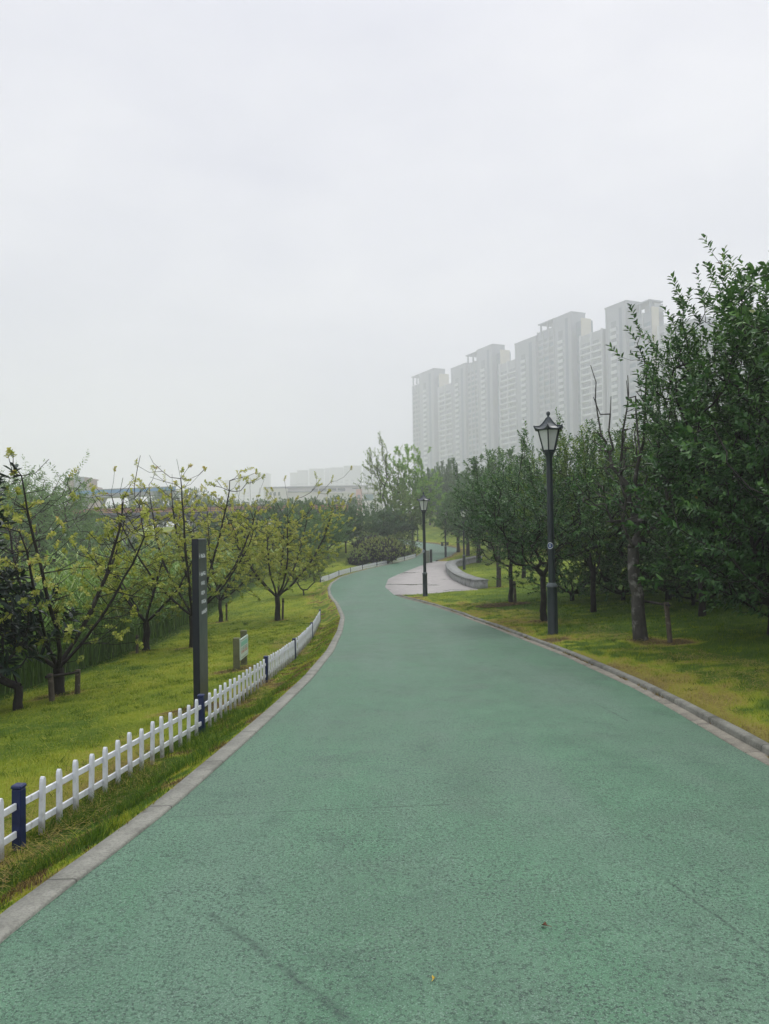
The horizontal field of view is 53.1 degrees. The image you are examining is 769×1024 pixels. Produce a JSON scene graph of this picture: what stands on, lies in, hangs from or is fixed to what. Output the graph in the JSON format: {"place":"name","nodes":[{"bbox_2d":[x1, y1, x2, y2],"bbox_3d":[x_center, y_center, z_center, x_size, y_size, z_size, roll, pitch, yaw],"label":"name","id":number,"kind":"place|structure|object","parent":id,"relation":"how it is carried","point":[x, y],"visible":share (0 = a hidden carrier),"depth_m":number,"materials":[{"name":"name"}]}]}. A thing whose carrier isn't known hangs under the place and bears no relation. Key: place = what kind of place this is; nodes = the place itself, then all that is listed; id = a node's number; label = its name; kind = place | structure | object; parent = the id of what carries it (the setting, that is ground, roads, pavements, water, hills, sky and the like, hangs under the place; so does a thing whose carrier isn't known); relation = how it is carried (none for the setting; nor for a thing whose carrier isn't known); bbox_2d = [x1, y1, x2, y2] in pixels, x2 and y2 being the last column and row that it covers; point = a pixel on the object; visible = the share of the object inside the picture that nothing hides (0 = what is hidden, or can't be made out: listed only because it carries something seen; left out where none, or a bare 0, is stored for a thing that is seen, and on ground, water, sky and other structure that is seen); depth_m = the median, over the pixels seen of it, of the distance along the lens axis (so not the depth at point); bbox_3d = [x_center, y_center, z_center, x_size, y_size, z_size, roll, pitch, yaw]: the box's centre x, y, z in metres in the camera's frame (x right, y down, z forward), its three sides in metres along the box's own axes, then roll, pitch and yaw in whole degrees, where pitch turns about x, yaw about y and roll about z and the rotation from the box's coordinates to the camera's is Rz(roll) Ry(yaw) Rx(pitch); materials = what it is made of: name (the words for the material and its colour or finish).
{"place":"outdoors","nodes":[
{"label":"outdoors","id":0,"kind":"place"},
{"bbox_2d":[0,593,307,830],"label":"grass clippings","id":1,"kind":"object","parent":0,"point":[132,689],"depth_m":11.63,"materials":[{"name":"green plant"}]},
{"bbox_2d":[0,617,339,911],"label":"verge grass","id":2,"kind":"structure","parent":0,"point":[4,899],"depth_m":5.25,"materials":[{"name":"green plant"}]},
{"bbox_2d":[0,537,768,1023],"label":"path","id":3,"kind":"structure","parent":0,"point":[388,809],"depth_m":3.52,"materials":[{"name":"green asphalt"}]},
{"bbox_2d":[0,513,768,913],"bbox_3d":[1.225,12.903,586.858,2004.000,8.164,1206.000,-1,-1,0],"label":"ground","id":4,"kind":"structure","parent":0,"point":[328,603],"depth_m":11.93,"materials":[{"name":"green plant"}]},
{"bbox_2d":[0,462,84,710],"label":"tree","id":5,"kind":"object","parent":4,"relation":"on","point":[19,629],"visible":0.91,"depth_m":11.04,"materials":[{"name":"green plant"}]},
{"bbox_2d":[0,469,87,581],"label":"tree","id":6,"kind":"object","parent":4,"relation":"on","point":[36,520],"visible":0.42,"depth_m":44.15,"materials":[{"name":"green plant"}]},
{"bbox_2d":[0,452,116,585],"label":"tree","id":7,"kind":"object","parent":4,"relation":"on","point":[75,503],"visible":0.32,"depth_m":50.05,"materials":[{"name":"green plant"}]},
{"bbox_2d":[45,669,80,701],"bbox_3d":[-4.837,2.665,11.589,0.113,0.553,0.758,-1,-1,16],"label":"tree support","id":8,"kind":"object","parent":4,"relation":"on","point":[76,672],"visible":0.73,"depth_m":11.43,"materials":[{"name":"brown wood"}]},
{"bbox_2d":[6,475,120,575],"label":"tree","id":9,"kind":"object","parent":4,"relation":"on","point":[84,521],"visible":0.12,"depth_m":57.74,"materials":[{"name":"green plant"}]},
{"bbox_2d":[67,477,102,541],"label":"building","id":10,"kind":"structure","parent":4,"relation":"on","point":[85,479],"depth_m":331.09,"materials":[{"name":"grey concrete"}]},
{"bbox_2d":[0,447,181,695],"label":"tree","id":11,"kind":"object","parent":4,"relation":"on","point":[59,681],"visible":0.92,"depth_m":12.01,"materials":[{"name":"green plant"}]},
{"bbox_2d":[60,511,122,562],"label":"tree","id":12,"kind":"object","parent":4,"relation":"on","point":[93,539],"visible":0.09,"depth_m":73.59,"materials":[{"name":"green plant"}]},
{"bbox_2d":[75,486,180,540],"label":"building","id":13,"kind":"structure","parent":4,"relation":"on","point":[137,491],"depth_m":208.20,"materials":[{"name":"concrete"}]},
{"bbox_2d":[105,535,164,566],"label":"tree","id":14,"kind":"object","parent":4,"relation":"on","point":[129,545],"visible":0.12,"depth_m":59.35,"materials":[{"name":"green plant"}]},
{"bbox_2d":[0,534,273,694],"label":"reeds","id":15,"kind":"object","parent":4,"relation":"on","point":[33,670],"visible":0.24,"depth_m":19.03,"materials":[{"name":"green plant"}]},
{"bbox_2d":[75,530,213,650],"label":"tree","id":16,"kind":"object","parent":4,"relation":"on","point":[146,633],"visible":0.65,"depth_m":18.91,"materials":[{"name":"green plant"}]},
{"bbox_2d":[0,676,296,900],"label":"verge tufts","id":17,"kind":"object","parent":4,"relation":"on","point":[180,764],"visible":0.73,"depth_m":5.24,"materials":[{"name":"green plant"}]},
{"bbox_2d":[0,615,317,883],"bbox_3d":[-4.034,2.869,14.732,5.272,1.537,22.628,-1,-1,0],"label":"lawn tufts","id":18,"kind":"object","parent":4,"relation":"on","point":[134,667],"visible":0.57,"depth_m":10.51,"materials":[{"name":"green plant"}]},
{"bbox_2d":[0,630,319,892],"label":"dry straw","id":19,"kind":"object","parent":4,"relation":"on","point":[71,827],"visible":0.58,"depth_m":5.23,"materials":[{"name":"beige plant"}]},
{"bbox_2d":[0,609,320,861],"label":"lawn fence","id":20,"kind":"object","parent":4,"relation":"on","point":[21,800],"visible":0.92,"depth_m":5.98,"materials":[{"name":"white plastic"}]},
{"bbox_2d":[141,487,183,526],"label":"building","id":21,"kind":"structure","parent":4,"relation":"on","point":[159,495],"depth_m":188.88,"materials":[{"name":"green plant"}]},
{"bbox_2d":[73,455,277,647],"bbox_3d":[-4.772,1.044,19.021,4.302,4.664,4.610,-2,-1,23],"label":"tree","id":22,"kind":"object","parent":4,"relation":"on","point":[175,536],"visible":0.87,"depth_m":18.63,"materials":[{"name":"green plant"}]},
{"bbox_2d":[171,487,208,525],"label":"building","id":23,"kind":"structure","parent":4,"relation":"on","point":[191,493],"depth_m":199.75,"materials":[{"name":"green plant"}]},
{"bbox_2d":[51,504,347,552],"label":"bridge","id":24,"kind":"structure","parent":4,"relation":"on","point":[164,513],"depth_m":118.52,"materials":[{"name":"concrete"}]},
{"bbox_2d":[192,538,207,708],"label":"sign pillar","id":25,"kind":"structure","parent":4,"relation":"on","point":[199,615],"depth_m":9.01,"materials":[{"name":"grey metal"}]},
{"bbox_2d":[181,523,237,548],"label":"tree","id":26,"kind":"object","parent":4,"relation":"on","point":[205,534],"visible":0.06,"depth_m":61.42,"materials":[{"name":"green plant"}]},
{"bbox_2d":[0,544,422,943],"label":"kerb","id":27,"kind":"structure","parent":4,"relation":"on","point":[14,917],"depth_m":4.18,"materials":[{"name":"grey concrete"}]},
{"bbox_2d":[154,479,291,621],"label":"tree","id":28,"kind":"object","parent":4,"relation":"on","point":[219,598],"visible":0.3,"depth_m":27.70,"materials":[{"name":"green plant"}]},
{"bbox_2d":[224,480,239,524],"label":"housing block","id":29,"kind":"structure","parent":4,"relation":"on","point":[233,483],"depth_m":1151.07,"materials":[{"name":"white concrete"}]},
{"bbox_2d":[206,506,270,548],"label":"tree","id":30,"kind":"object","parent":4,"relation":"on","point":[249,516],"visible":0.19,"depth_m":59.24,"materials":[{"name":"green plant"}]},
{"bbox_2d":[233,630,247,670],"bbox_3d":[-2.550,2.494,13.671,0.144,0.704,0.705,-1,-1,0],"label":"notice board","id":31,"kind":"object","parent":4,"relation":"on","point":[240,647],"visible":0.88,"depth_m":13.35,"materials":[{"name":"metal"}]},
{"bbox_2d":[240,475,249,504],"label":"housing block","id":32,"kind":"structure","parent":4,"relation":"on","point":[245,497],"depth_m":1151.00,"materials":[{"name":"white concrete"}]},
{"bbox_2d":[250,473,270,504],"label":"housing block","id":33,"kind":"structure","parent":4,"relation":"on","point":[255,487],"depth_m":1151.15,"materials":[{"name":"white concrete"}]},
{"bbox_2d":[244,501,300,554],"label":"tree","id":34,"kind":"object","parent":4,"relation":"on","point":[272,512],"visible":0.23,"depth_m":63.45,"materials":[{"name":"green plant"}]},
{"bbox_2d":[201,466,355,620],"bbox_3d":[-3.192,1.088,25.331,4.753,5.070,4.613,-2,-1,33],"label":"tree","id":35,"kind":"object","parent":4,"relation":"on","point":[267,553],"visible":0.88,"depth_m":25.06,"materials":[{"name":"green plant"}]},
{"bbox_2d":[271,497,326,534],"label":"tree","id":36,"kind":"object","parent":4,"relation":"on","point":[299,504],"visible":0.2,"depth_m":74.82,"materials":[{"name":"green plant"}]},
{"bbox_2d":[297,470,308,485],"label":"housing block","id":37,"kind":"structure","parent":4,"relation":"on","point":[302,477],"depth_m":1100.29,"materials":[{"name":"white concrete"}]},
{"bbox_2d":[273,542,338,595],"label":"tree","id":38,"kind":"object","parent":4,"relation":"on","point":[313,572],"visible":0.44,"depth_m":37.94,"materials":[{"name":"green plant"}]},
{"bbox_2d":[267,502,350,576],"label":"tree","id":39,"kind":"object","parent":4,"relation":"on","point":[312,522],"visible":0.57,"depth_m":49.55,"materials":[{"name":"green plant"}]},
{"bbox_2d":[309,469,324,485],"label":"housing block","id":40,"kind":"structure","parent":4,"relation":"on","point":[319,473],"depth_m":1089.33,"materials":[{"name":"white concrete"}]},
{"bbox_2d":[264,485,384,523],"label":"school building","id":41,"kind":"structure","parent":4,"relation":"on","point":[294,492],"depth_m":354.69,"materials":[{"name":"grey concrete"}]},
{"bbox_2d":[293,509,360,557],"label":"tree","id":42,"kind":"object","parent":4,"relation":"on","point":[347,531],"visible":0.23,"depth_m":61.48,"materials":[{"name":"green plant"}]},
{"bbox_2d":[330,467,343,485],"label":"housing block","id":43,"kind":"structure","parent":4,"relation":"on","point":[337,473],"depth_m":1077.30,"materials":[{"name":"white concrete"}]},
{"bbox_2d":[323,494,357,511],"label":"tree","id":44,"kind":"object","parent":4,"relation":"on","point":[341,500],"visible":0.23,"depth_m":137.79,"materials":[{"name":"green plant"}]},
{"bbox_2d":[320,502,381,552],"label":"tree","id":45,"kind":"object","parent":4,"relation":"on","point":[361,517],"visible":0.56,"depth_m":65.46,"materials":[{"name":"green plant"}]},
{"bbox_2d":[344,465,361,484],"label":"housing block","id":46,"kind":"structure","parent":4,"relation":"on","point":[352,476],"depth_m":1042.28,"materials":[{"name":"white concrete"}]},
{"bbox_2d":[343,547,370,565],"bbox_3d":[-1.906,3.638,59.128,2.174,1.937,2.175,-2,-1,26],"label":"shrub","id":47,"kind":"object","parent":4,"relation":"on","point":[360,556],"visible":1,"depth_m":58.45,"materials":[{"name":"green plant"}]},
{"bbox_2d":[350,530,384,552],"bbox_3d":[-1.300,2.973,63.823,3.188,2.938,3.029,0,-2,-38],"label":"shrub","id":48,"kind":"object","parent":4,"relation":"on","point":[358,541],"visible":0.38,"depth_m":63.32,"materials":[{"name":"green plant"}]},
{"bbox_2d":[320,553,415,581],"bbox_3d":[-0.750,3.961,56.929,0.562,0.985,22.198,-1,-1,17],"label":"lawn fence","id":49,"kind":"object","parent":4,"relation":"on","point":[338,573],"visible":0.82,"depth_m":53.92,"materials":[{"name":"white plastic"}]},
{"bbox_2d":[333,498,407,538],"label":"tree","id":50,"kind":"object","parent":4,"relation":"on","point":[382,529],"visible":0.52,"depth_m":68.95,"materials":[{"name":"green plant"}]},
{"bbox_2d":[363,467,383,489],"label":"housing block","id":51,"kind":"structure","parent":4,"relation":"on","point":[366,472],"depth_m":1054.23,"materials":[{"name":"white concrete"}]},
{"bbox_2d":[358,535,404,564],"bbox_3d":[-0.310,3.133,60.444,3.926,2.676,3.715,-1,-1,0],"label":"shrub","id":52,"kind":"object","parent":4,"relation":"on","point":[388,555],"visible":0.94,"depth_m":59.75,"materials":[{"name":"green plant"}]},
{"bbox_2d":[353,431,414,537],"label":"tree","id":53,"kind":"object","parent":4,"relation":"on","point":[377,469],"visible":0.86,"depth_m":77.86,"materials":[{"name":"green plant"}]},
{"bbox_2d":[365,510,418,539],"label":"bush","id":54,"kind":"object","parent":4,"relation":"on","point":[405,525],"visible":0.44,"depth_m":71.29,"materials":[{"name":"green plant"}]},
{"bbox_2d":[371,485,435,539],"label":"tree","id":55,"kind":"object","parent":4,"relation":"on","point":[404,502],"visible":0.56,"depth_m":72.49,"materials":[{"name":"green plant"}]},
{"bbox_2d":[389,530,421,556],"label":"shrub","id":56,"kind":"object","parent":4,"relation":"on","point":[409,541],"visible":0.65,"depth_m":68.56,"materials":[{"name":"green plant"}]},
{"bbox_2d":[379,444,446,549],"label":"tree","id":57,"kind":"object","parent":4,"relation":"on","point":[417,489],"visible":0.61,"depth_m":79.60,"materials":[{"name":"green plant"}]},
{"bbox_2d":[417,492,429,595],"bbox_3d":[1.639,1.344,31.678,0.631,4.352,0.555,0,-1,-29],"label":"street lamp","id":58,"kind":"object","parent":4,"relation":"on","point":[423,500],"visible":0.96,"depth_m":31.61,"materials":[{"name":"black metal"}]},
{"bbox_2d":[420,467,437,524],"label":"tree","id":59,"kind":"object","parent":4,"relation":"on","point":[429,489],"visible":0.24,"depth_m":124.73,"materials":[{"name":"green plant"}]},
{"bbox_2d":[411,368,452,509],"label":"apartment tower","id":60,"kind":"structure","parent":4,"relation":"on","point":[431,409],"depth_m":684.27,"materials":[{"name":"grey concrete"}]},
{"bbox_2d":[434,458,454,520],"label":"tree","id":61,"kind":"object","parent":4,"relation":"on","point":[445,488],"visible":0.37,"depth_m":119.74,"materials":[{"name":"green plant"}]},
{"bbox_2d":[429,498,473,552],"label":"tree","id":62,"kind":"object","parent":4,"relation":"on","point":[447,533],"visible":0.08,"depth_m":73.82,"materials":[{"name":"green plant"}]},
{"bbox_2d":[447,457,468,492],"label":"tree","id":63,"kind":"object","parent":4,"relation":"on","point":[449,479],"visible":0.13,"depth_m":111.86,"materials":[{"name":"green plant"}]},
{"bbox_2d":[436,486,484,555],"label":"tree","id":64,"kind":"object","parent":4,"relation":"on","point":[448,495],"visible":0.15,"depth_m":65.78,"materials":[{"name":"green plant"}]},
{"bbox_2d":[460,510,466,569],"bbox_3d":[5.325,1.747,51.773,0.631,4.352,0.555,-1,-1,-6],"label":"street lamp","id":65,"kind":"object","parent":4,"relation":"on","point":[464,562],"visible":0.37,"depth_m":51.70,"materials":[{"name":"black metal"}]},
{"bbox_2d":[445,556,488,588],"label":"garden wall","id":66,"kind":"structure","parent":4,"relation":"on","point":[455,573],"depth_m":42.16,"materials":[{"name":"concrete"}]},
{"bbox_2d":[432,482,502,562],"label":"tree","id":67,"kind":"object","parent":4,"relation":"on","point":[451,516],"visible":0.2,"depth_m":57.53,"materials":[{"name":"green plant"}]},
{"bbox_2d":[447,462,504,549],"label":"tree","id":68,"kind":"object","parent":4,"relation":"on","point":[462,481],"visible":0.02,"depth_m":75.11,"materials":[{"name":"green plant"}]},
{"bbox_2d":[450,344,516,478],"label":"apartment tower","id":69,"kind":"structure","parent":4,"relation":"on","point":[483,396],"depth_m":606.34,"materials":[{"name":"grey concrete"}]},
{"bbox_2d":[453,459,528,586],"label":"tree","id":70,"kind":"object","parent":4,"relation":"on","point":[497,571],"visible":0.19,"depth_m":36.95,"materials":[{"name":"green plant"}]},
{"bbox_2d":[476,601,531,607],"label":"mulch","id":71,"kind":"object","parent":4,"relation":"on","point":[509,603],"visible":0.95,"depth_m":23.87,"materials":[{"name":"brown soil"}]},
{"bbox_2d":[441,445,569,601],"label":"tree","id":72,"kind":"object","parent":4,"relation":"on","point":[494,555],"visible":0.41,"depth_m":24.79,"materials":[{"name":"green plant"}]},
{"bbox_2d":[457,445,567,525],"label":"tree","id":73,"kind":"object","parent":4,"relation":"on","point":[506,455],"visible":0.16,"depth_m":64.97,"materials":[{"name":"green plant"}]},
{"bbox_2d":[479,449,560,577],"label":"tree","id":74,"kind":"object","parent":4,"relation":"on","point":[523,574],"visible":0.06,"depth_m":41.85,"materials":[{"name":"green plant"}]},
{"bbox_2d":[453,419,620,621],"bbox_3d":[3.590,0.161,18.025,3.926,4.946,3.903,-1,-1,0],"label":"tree","id":75,"kind":"object","parent":4,"relation":"on","point":[498,521],"visible":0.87,"depth_m":17.65,"materials":[{"name":"green plant"}]},
{"bbox_2d":[533,411,563,634],"bbox_3d":[3.194,0.230,14.797,0.631,4.352,0.555,-1,-1,-14],"label":"street lamp","id":76,"kind":"object","parent":4,"relation":"on","point":[548,429],"visible":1,"depth_m":14.73,"materials":[{"name":"black metal"}]},
{"bbox_2d":[500,436,600,588],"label":"tree","id":77,"kind":"object","parent":4,"relation":"on","point":[541,487],"visible":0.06,"depth_m":28.89,"materials":[{"name":"green plant"}]},
{"bbox_2d":[514,311,607,508],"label":"apartment tower","id":78,"kind":"structure","parent":4,"relation":"on","point":[553,370],"depth_m":516.31,"materials":[{"name":"grey concrete"}]},
{"bbox_2d":[490,463,653,600],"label":"tree","id":79,"kind":"object","parent":4,"relation":"on","point":[564,579],"visible":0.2,"depth_m":23.59,"materials":[{"name":"green plant"}]},
{"bbox_2d":[394,524,768,740],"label":"bank grass","id":80,"kind":"structure","parent":4,"relation":"on","point":[622,621],"depth_m":14.56,"materials":[{"name":"green plant"}]},
{"bbox_2d":[397,595,768,765],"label":"gutter","id":81,"kind":"object","parent":4,"relation":"on","point":[734,741],"visible":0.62,"depth_m":7.29,"materials":[{"name":"concrete"}]},
{"bbox_2d":[423,602,768,757],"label":"gutter weeds","id":82,"kind":"object","parent":81,"relation":"on","point":[624,678],"visible":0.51,"depth_m":10.82,"materials":[{"name":"green plant"}]},
{"bbox_2d":[399,594,768,755],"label":"kerb","id":83,"kind":"structure","parent":4,"relation":"on","point":[748,738],"depth_m":7.65,"materials":[{"name":"grey concrete"}]},
{"bbox_2d":[485,417,691,611],"bbox_3d":[5.101,0.085,19.786,5.156,5.033,4.603,-1,-1,0],"label":"tree","id":84,"kind":"object","parent":4,"relation":"on","point":[592,568],"visible":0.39,"depth_m":19.12,"materials":[{"name":"green plant"}]},
{"bbox_2d":[534,407,651,591],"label":"tree","id":85,"kind":"object","parent":4,"relation":"on","point":[593,422],"visible":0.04,"depth_m":25.88,"materials":[{"name":"green plant"}]},
{"bbox_2d":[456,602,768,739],"bbox_3d":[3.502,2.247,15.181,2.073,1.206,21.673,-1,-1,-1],"label":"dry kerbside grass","id":86,"kind":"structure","parent":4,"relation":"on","point":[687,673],"depth_m":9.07,"materials":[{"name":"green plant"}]},
{"bbox_2d":[537,460,696,600],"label":"tree","id":87,"kind":"object","parent":4,"relation":"on","point":[611,588],"visible":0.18,"depth_m":22.06,"materials":[{"name":"green plant"}]},
{"bbox_2d":[567,344,686,640],"bbox_3d":[4.161,-0.288,12.943,2.169,4.979,1.904,-1,-1,0],"label":"tree","id":88,"kind":"object","parent":4,"relation":"on","point":[639,629],"visible":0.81,"depth_m":12.71,"materials":[{"name":"green plant"}]},
{"bbox_2d":[604,299,683,476],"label":"apartment tower","id":89,"kind":"structure","parent":4,"relation":"on","point":[650,319],"depth_m":461.89,"materials":[{"name":"grey concrete"}]},
{"bbox_2d":[592,433,722,560],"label":"tree","id":90,"kind":"object","parent":4,"relation":"on","point":[634,469],"visible":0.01,"depth_m":32.56,"materials":[{"name":"green plant"}]},
{"bbox_2d":[644,600,672,642],"bbox_3d":[4.402,1.855,12.634,0.136,0.821,1.076,-1,-1,-15],"label":"tree support","id":91,"kind":"object","parent":4,"relation":"on","point":[666,605],"visible":0.4,"depth_m":12.19,"materials":[{"name":"brown wood"}]},
{"bbox_2d":[555,417,765,602],"bbox_3d":[7.519,-0.325,20.757,6.156,5.613,6.063,-1,-1,0],"label":"tree","id":92,"kind":"object","parent":4,"relation":"on","point":[610,563],"visible":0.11,"depth_m":20.72,"materials":[{"name":"green plant"}]},
{"bbox_2d":[596,405,757,578],"bbox_3d":[10.615,-0.882,24.038,6.972,6.455,7.080,0,-1,-36],"label":"tree","id":93,"kind":"object","parent":4,"relation":"on","point":[662,495],"visible":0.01,"depth_m":24.61,"materials":[{"name":"green plant"}]},
{"bbox_2d":[607,234,768,635],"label":"tree","id":94,"kind":"object","parent":4,"relation":"on","point":[761,472],"visible":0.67,"depth_m":12.09,"materials":[{"name":"green plant"}]},
{"bbox_2d":[626,325,761,616],"bbox_3d":[6.765,-0.863,16.492,2.780,6.314,2.927,0,-1,-26],"label":"tree","id":95,"kind":"object","parent":4,"relation":"on","point":[701,608],"visible":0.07,"depth_m":16.49,"materials":[{"name":"green plant"}]},
{"bbox_2d":[620,260,768,617],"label":"tree","id":96,"kind":"object","parent":4,"relation":"on","point":[731,310],"visible":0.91,"depth_m":10.37,"materials":[{"name":"green plant"}]},
{"bbox_2d":[632,263,768,611],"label":"tree","id":97,"kind":"object","parent":4,"relation":"on","point":[722,474],"visible":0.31,"depth_m":12.74,"materials":[{"name":"green plant"}]},
{"bbox_2d":[632,381,768,596],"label":"tree","id":98,"kind":"object","parent":4,"relation":"on","point":[674,547],"visible":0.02,"depth_m":17.84,"materials":[{"name":"green plant"}]},
{"bbox_2d":[684,308,768,481],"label":"apartment tower","id":99,"kind":"structure","parent":4,"relation":"on","point":[707,326],"depth_m":410.23,"materials":[{"name":"grey concrete"}]},
{"bbox_2d":[0,0,768,530],"label":"sky","id":100,"kind":"structure","parent":0,"point":[235,234],"materials":[{"name":"white"}]},
{"bbox_2d":[385,561,477,594],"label":"plaza","id":101,"kind":"structure","parent":0,"point":[439,580],"depth_m":42.37,"materials":[{"name":"grey concrete"}]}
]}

